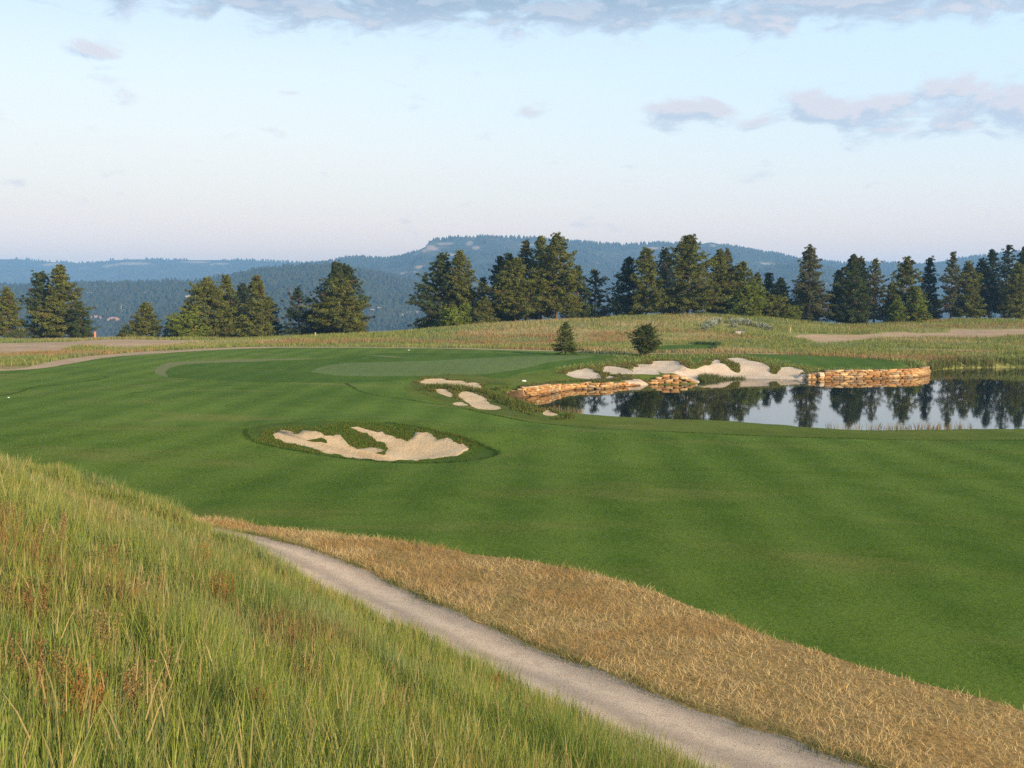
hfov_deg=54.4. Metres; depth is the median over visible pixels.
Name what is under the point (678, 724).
gravel path
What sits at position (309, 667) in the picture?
dock weed
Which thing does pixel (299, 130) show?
sky
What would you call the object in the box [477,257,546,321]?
pine tree
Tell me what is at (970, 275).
pine tree
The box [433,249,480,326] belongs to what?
pine tree
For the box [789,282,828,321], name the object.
pine tree
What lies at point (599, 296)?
pine tree
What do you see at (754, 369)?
waterside sand
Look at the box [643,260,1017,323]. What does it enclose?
pine forest
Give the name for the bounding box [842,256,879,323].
pine tree
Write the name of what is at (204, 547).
dock weed
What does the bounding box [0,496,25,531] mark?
dock weed
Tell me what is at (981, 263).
pine tree
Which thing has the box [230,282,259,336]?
pine tree
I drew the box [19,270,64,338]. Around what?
pine tree
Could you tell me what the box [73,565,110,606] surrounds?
dock weed
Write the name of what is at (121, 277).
pine forest
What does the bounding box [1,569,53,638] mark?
dock weed
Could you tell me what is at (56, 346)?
dirt road
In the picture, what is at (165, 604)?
dock weed
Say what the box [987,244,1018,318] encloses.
pine tree
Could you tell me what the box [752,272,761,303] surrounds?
pine tree
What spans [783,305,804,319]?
pine tree
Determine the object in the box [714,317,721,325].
sagebrush
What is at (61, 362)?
cart path
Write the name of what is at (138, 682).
dock weed
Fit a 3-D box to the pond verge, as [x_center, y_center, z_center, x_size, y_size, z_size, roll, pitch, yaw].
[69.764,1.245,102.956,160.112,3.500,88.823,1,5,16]
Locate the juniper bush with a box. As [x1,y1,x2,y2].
[5,329,34,338]
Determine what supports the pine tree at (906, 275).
on the rough ground at (1000, 365)
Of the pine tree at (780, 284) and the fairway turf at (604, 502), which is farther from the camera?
the pine tree at (780, 284)
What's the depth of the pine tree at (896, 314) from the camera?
244.55 m
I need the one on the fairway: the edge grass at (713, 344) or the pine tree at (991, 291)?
the edge grass at (713, 344)
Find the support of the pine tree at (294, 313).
on the rough ground at (1000, 365)
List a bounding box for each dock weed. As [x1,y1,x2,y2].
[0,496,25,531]
[0,627,77,718]
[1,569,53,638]
[32,655,103,753]
[38,511,68,550]
[59,673,130,763]
[72,602,122,681]
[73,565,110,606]
[84,539,129,579]
[94,570,138,611]
[112,647,173,731]
[127,571,164,611]
[147,591,180,631]
[196,540,213,565]
[205,570,235,609]
[245,683,286,742]
[285,652,324,690]
[381,679,414,726]
[489,672,504,687]
[517,699,543,718]
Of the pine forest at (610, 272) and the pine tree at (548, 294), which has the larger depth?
the pine forest at (610, 272)
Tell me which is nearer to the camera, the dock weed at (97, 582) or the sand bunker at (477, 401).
the dock weed at (97, 582)
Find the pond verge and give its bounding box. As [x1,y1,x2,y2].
[404,352,1023,440]
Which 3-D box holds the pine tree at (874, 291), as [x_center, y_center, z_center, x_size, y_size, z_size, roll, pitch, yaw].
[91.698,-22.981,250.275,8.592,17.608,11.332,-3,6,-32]
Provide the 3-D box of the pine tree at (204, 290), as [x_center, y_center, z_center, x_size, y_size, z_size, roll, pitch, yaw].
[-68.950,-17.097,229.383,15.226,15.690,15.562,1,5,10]
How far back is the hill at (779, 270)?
2891.79 m
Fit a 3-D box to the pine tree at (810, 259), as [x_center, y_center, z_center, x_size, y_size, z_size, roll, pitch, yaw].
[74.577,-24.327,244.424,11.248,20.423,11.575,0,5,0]
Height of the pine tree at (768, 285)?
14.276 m
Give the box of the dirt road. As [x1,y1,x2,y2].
[0,329,1023,353]
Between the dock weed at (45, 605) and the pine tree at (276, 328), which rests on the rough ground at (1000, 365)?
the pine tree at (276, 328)
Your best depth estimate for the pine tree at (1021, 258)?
263.97 m
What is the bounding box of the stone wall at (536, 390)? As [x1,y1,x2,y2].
[506,382,640,396]
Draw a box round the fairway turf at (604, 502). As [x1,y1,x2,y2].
[0,418,1023,707]
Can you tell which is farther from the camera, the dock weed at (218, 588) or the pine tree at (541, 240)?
the pine tree at (541, 240)
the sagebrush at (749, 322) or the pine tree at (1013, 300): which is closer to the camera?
the sagebrush at (749, 322)
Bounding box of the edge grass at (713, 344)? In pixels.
[0,341,1023,463]
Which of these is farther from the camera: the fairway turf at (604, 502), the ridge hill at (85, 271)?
the ridge hill at (85, 271)
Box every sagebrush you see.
[701,324,709,329]
[704,318,717,327]
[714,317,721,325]
[727,317,745,323]
[743,318,753,324]
[755,321,763,327]
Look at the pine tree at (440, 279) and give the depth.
232.62 m
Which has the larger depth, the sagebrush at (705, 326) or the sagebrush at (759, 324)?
the sagebrush at (759, 324)
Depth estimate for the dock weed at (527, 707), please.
13.15 m
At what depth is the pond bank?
96.61 m
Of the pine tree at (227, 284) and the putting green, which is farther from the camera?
the pine tree at (227, 284)
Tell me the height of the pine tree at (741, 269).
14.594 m
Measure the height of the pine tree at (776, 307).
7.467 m
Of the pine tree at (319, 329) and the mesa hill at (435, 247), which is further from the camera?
the mesa hill at (435, 247)
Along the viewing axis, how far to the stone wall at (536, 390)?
112.69 m
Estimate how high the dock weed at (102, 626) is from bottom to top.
0.614 m
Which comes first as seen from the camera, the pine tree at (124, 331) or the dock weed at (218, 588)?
the dock weed at (218, 588)
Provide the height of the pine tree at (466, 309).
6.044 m
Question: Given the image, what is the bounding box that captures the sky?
[0,0,1023,263]
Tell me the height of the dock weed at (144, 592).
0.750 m
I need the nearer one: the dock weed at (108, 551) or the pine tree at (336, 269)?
the dock weed at (108, 551)
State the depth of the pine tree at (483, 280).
250.38 m
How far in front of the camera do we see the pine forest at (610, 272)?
3839.83 m
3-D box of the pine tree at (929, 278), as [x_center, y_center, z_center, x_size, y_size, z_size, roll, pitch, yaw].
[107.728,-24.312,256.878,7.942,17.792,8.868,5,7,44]
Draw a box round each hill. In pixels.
[0,259,298,285]
[6,267,560,338]
[229,237,1016,312]
[746,265,1011,323]
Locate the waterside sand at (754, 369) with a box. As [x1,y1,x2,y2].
[566,358,814,384]
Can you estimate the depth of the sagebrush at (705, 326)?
202.55 m
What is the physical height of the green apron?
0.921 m
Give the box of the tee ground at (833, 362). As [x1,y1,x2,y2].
[654,344,909,368]
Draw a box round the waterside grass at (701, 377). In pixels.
[501,355,920,396]
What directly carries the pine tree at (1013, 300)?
on the rough ground at (1000, 365)
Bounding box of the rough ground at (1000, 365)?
[0,315,1023,370]
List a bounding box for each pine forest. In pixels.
[0,257,321,284]
[0,262,623,338]
[209,234,1021,313]
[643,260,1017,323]
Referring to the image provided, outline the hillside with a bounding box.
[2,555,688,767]
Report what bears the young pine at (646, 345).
on the pond verge
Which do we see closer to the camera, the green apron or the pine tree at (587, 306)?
the green apron
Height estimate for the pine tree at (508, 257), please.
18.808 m
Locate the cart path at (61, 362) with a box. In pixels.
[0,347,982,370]
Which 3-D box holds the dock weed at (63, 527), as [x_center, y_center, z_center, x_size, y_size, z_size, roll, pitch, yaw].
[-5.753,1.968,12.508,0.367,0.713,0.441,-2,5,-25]
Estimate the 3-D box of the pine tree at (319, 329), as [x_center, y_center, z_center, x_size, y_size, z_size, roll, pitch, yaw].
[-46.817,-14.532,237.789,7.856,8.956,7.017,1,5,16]
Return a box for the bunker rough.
[246,420,497,462]
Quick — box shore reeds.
[548,353,1023,430]
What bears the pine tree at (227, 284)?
on the rough ground at (1000, 365)
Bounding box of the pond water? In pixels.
[510,367,1023,429]
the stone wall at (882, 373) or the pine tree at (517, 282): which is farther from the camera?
the pine tree at (517, 282)
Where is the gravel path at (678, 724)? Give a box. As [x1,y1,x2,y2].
[211,527,867,767]
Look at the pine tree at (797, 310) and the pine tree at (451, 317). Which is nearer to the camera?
the pine tree at (451, 317)
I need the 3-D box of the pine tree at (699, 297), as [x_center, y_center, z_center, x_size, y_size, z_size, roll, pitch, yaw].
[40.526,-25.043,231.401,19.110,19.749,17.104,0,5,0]
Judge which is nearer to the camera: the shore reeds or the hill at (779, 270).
the shore reeds
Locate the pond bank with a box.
[410,374,574,420]
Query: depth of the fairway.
45.13 m
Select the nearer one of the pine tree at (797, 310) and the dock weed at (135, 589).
the dock weed at (135, 589)
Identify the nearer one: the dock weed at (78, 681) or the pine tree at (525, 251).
the dock weed at (78, 681)
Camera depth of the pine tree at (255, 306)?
228.21 m
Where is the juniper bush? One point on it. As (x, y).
(12, 333)
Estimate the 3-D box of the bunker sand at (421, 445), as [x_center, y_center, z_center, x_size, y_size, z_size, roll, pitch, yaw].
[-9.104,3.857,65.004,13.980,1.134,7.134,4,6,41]
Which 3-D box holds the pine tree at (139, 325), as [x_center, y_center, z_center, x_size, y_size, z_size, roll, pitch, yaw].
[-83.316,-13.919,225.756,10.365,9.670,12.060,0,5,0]
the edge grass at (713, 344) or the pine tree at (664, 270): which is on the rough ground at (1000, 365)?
the pine tree at (664, 270)
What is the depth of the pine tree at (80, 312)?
223.71 m
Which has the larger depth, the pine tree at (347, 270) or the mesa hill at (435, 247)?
the mesa hill at (435, 247)
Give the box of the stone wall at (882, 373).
[804,366,930,379]
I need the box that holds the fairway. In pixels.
[0,347,1023,710]
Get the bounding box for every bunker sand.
[273,427,468,460]
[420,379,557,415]
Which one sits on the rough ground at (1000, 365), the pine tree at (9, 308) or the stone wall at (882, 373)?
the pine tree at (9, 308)
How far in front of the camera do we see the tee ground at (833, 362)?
145.57 m
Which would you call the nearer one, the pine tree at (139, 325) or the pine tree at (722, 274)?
the pine tree at (139, 325)
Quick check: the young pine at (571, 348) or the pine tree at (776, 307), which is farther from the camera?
the pine tree at (776, 307)
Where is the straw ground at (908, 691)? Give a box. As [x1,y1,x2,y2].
[194,518,1023,767]
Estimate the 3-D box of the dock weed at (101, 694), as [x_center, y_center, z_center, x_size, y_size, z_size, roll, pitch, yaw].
[-2.065,1.679,4.859,0.255,0.527,0.338,4,7,41]
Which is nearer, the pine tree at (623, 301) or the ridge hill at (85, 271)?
the pine tree at (623, 301)
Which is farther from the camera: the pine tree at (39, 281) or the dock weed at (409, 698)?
the pine tree at (39, 281)
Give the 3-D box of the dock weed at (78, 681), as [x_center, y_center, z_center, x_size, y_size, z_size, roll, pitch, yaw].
[-2.128,1.608,4.790,0.282,0.556,0.308,5,7,43]
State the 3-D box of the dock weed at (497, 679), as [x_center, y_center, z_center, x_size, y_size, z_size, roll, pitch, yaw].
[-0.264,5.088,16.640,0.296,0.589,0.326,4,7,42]
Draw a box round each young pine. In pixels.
[551,322,583,354]
[626,322,662,355]
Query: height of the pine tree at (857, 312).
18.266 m
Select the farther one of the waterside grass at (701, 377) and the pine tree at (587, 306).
the pine tree at (587, 306)
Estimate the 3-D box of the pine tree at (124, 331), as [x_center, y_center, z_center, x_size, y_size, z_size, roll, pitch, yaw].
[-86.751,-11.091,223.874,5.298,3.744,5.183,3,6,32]
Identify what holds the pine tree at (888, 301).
on the rough ground at (1000, 365)
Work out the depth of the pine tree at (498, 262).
243.80 m
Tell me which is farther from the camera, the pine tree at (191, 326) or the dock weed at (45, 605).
the pine tree at (191, 326)
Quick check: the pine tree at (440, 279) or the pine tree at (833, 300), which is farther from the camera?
the pine tree at (833, 300)
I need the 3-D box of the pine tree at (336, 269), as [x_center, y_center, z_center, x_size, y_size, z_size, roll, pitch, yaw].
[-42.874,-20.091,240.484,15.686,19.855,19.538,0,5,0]
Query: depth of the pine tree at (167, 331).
235.04 m
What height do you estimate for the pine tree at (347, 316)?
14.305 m
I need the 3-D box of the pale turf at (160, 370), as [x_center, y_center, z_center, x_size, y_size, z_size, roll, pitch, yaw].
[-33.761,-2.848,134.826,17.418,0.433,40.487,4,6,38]
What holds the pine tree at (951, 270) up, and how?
on the rough ground at (1000, 365)
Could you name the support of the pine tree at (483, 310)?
on the rough ground at (1000, 365)
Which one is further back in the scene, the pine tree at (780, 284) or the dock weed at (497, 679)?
the pine tree at (780, 284)
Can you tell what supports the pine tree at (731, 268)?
on the rough ground at (1000, 365)
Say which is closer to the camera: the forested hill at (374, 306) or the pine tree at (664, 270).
the pine tree at (664, 270)
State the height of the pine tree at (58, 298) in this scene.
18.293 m
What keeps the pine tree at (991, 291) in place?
on the rough ground at (1000, 365)
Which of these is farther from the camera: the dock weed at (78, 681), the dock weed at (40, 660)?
the dock weed at (40, 660)
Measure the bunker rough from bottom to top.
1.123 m
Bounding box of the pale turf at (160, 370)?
[155,355,406,376]
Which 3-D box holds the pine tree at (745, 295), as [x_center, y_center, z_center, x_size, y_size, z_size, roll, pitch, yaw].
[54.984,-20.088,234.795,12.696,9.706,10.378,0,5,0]
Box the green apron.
[165,353,613,382]
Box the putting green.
[311,355,593,375]
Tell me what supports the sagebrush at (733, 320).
on the rough ground at (1000, 365)
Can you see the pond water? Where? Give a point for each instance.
(985, 398)
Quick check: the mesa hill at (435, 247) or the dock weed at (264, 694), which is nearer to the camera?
the dock weed at (264, 694)
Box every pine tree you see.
[0,286,29,338]
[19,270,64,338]
[26,264,95,338]
[66,301,98,338]
[115,327,140,338]
[121,302,172,337]
[162,317,179,337]
[164,303,211,337]
[171,276,252,337]
[214,275,243,336]
[228,275,279,337]
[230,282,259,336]
[265,298,284,336]
[278,285,320,335]
[301,260,366,333]
[301,276,371,333]
[301,305,330,334]
[335,263,375,333]
[404,252,475,328]
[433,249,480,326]
[437,304,468,327]
[458,303,474,324]
[465,296,499,323]
[476,276,490,304]
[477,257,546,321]
[487,256,517,322]
[491,252,522,321]
[509,239,539,320]
[520,232,584,319]
[522,235,565,319]
[559,265,597,317]
[579,269,615,317]
[600,256,648,317]
[628,246,675,314]
[645,234,732,315]
[649,247,680,315]
[703,249,736,313]
[715,247,738,313]
[721,278,772,316]
[722,261,762,311]
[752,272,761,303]
[758,291,797,318]
[759,272,774,297]
[771,277,795,317]
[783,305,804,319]
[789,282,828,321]
[791,244,836,319]
[825,269,846,322]
[826,254,875,324]
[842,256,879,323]
[862,258,894,322]
[877,256,927,321]
[882,282,902,321]
[885,295,909,322]
[904,285,932,322]
[919,255,941,319]
[930,251,966,318]
[943,260,987,318]
[973,257,995,317]
[976,248,1003,317]
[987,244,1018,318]
[997,262,1023,318]
[1000,246,1023,316]
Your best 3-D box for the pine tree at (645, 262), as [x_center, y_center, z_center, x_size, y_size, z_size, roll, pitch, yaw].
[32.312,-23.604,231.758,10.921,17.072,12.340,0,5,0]

